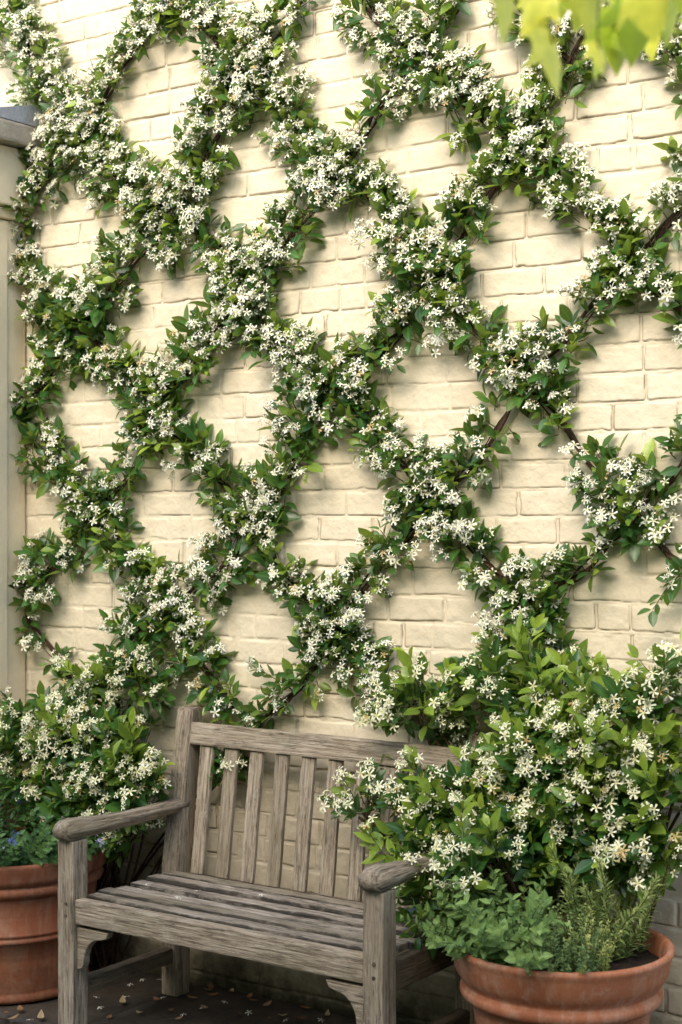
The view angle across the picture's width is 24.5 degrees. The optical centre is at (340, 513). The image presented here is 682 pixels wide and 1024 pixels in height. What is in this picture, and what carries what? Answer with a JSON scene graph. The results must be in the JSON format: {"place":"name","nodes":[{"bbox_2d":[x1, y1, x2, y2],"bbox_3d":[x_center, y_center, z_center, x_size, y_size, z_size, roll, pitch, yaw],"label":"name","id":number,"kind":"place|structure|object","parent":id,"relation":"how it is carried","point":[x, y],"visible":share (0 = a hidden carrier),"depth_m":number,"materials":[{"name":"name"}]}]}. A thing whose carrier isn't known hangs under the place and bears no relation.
{"place":"outdoors","nodes":[
{"label":"outdoors","id":0,"kind":"place"},
{"bbox_2d":[0,962,355,1023],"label":"paving","id":1,"kind":"structure","parent":0,"point":[141,994],"depth_m":4.67,"materials":[{"name":"grey stone"}]},
{"bbox_2d":[0,105,42,826],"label":"garden pier","id":2,"kind":"structure","parent":1,"relation":"on","point":[18,126],"depth_m":5.31,"materials":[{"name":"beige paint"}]},
{"bbox_2d":[37,1009,43,1017],"bbox_3d":[-0.874,1.458,4.567,0.020,0.016,0.040,2,8,-4],"label":"fallen leaf","id":3,"kind":"object","parent":1,"relation":"on","point":[40,1014],"visible":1,"depth_m":4.57,"materials":[{"name":"beige plant"}]},
{"bbox_2d":[0,826,107,1004],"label":"terracotta pot","id":4,"kind":"object","parent":1,"relation":"on","point":[28,933],"visible":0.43,"depth_m":4.70,"materials":[{"name":"ceramic"}]},
{"bbox_2d":[0,788,140,866],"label":"bedding plant","id":5,"kind":"object","parent":4,"relation":"on","point":[40,847],"visible":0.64,"depth_m":4.76,"materials":[{"name":"green plant"}]},
{"bbox_2d":[119,995,125,1002],"bbox_3d":[-0.655,1.458,4.708,0.020,0.016,0.041,1,3,-6],"label":"fallen leaf","id":6,"kind":"object","parent":1,"relation":"on","point":[122,999],"visible":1,"depth_m":4.71,"materials":[{"name":"beige plant"}]},
{"bbox_2d":[0,635,249,968],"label":"jasmine bush","id":7,"kind":"object","parent":1,"relation":"on","point":[66,740],"visible":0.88,"depth_m":4.93,"materials":[{"name":"green plant"}]},
{"bbox_2d":[52,705,489,1023],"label":"garden bench","id":8,"kind":"object","parent":1,"relation":"on","point":[351,937],"visible":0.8,"depth_m":4.42,"materials":[{"name":"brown wood"}]},
{"bbox_2d":[454,913,674,1023],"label":"terracotta pot","id":9,"kind":"object","parent":1,"relation":"on","point":[629,990],"visible":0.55,"depth_m":3.59,"materials":[{"name":"ceramic"}]},
{"bbox_2d":[400,864,570,975],"bbox_3d":[0.341,0.974,3.781,0.398,0.252,0.637,0,0,2],"label":"mint plant","id":10,"kind":"object","parent":9,"relation":"on","point":[484,930],"visible":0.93,"depth_m":3.66,"materials":[{"name":"green plant"}]},
{"bbox_2d":[317,611,681,959],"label":"jasmine bush","id":11,"kind":"object","parent":9,"relation":"on","point":[536,774],"visible":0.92,"depth_m":3.94,"materials":[{"name":"green plant"}]},
{"bbox_2d":[507,900,614,973],"bbox_3d":[0.505,1.012,3.667,0.242,0.157,0.370,0,0,-10],"label":"thyme plant","id":12,"kind":"object","parent":9,"relation":"on","point":[567,956],"visible":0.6,"depth_m":3.59,"materials":[{"name":"green plant"}]},
{"bbox_2d":[546,901,621,971],"bbox_3d":[0.589,1.006,3.684,0.144,0.161,0.269,0,0,-18],"label":"golden thyme plant","id":13,"kind":"object","parent":9,"relation":"on","point":[604,966],"visible":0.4,"depth_m":3.64,"materials":[{"name":"green plant"}]},
{"bbox_2d":[547,838,672,963],"bbox_3d":[0.654,0.943,3.831,0.317,0.287,0.316,0,0,22],"label":"rosemary plant","id":14,"kind":"object","parent":9,"relation":"on","point":[624,918],"visible":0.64,"depth_m":3.79,"materials":[{"name":"green plant"}]},
{"bbox_2d":[489,0,681,98],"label":"maple branch","id":15,"kind":"object","parent":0,"point":[617,33],"visible":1,"depth_m":1.89,"materials":[{"name":"green plant"}]},
{"label":"ground","id":16,"kind":"structure","parent":0,"visible":0},
{"bbox_2d":[0,0,681,1023],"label":"brick wall","id":17,"kind":"structure","parent":16,"relation":"on","point":[524,262],"depth_m":4.62,"materials":[{"name":"beige brick"}]},
{"bbox_2d":[0,0,681,789],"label":"climbing jasmine","id":18,"kind":"object","parent":17,"relation":"attached to","point":[326,170],"visible":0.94,"depth_m":4.64,"materials":[{"name":"green plant"}]}
]}

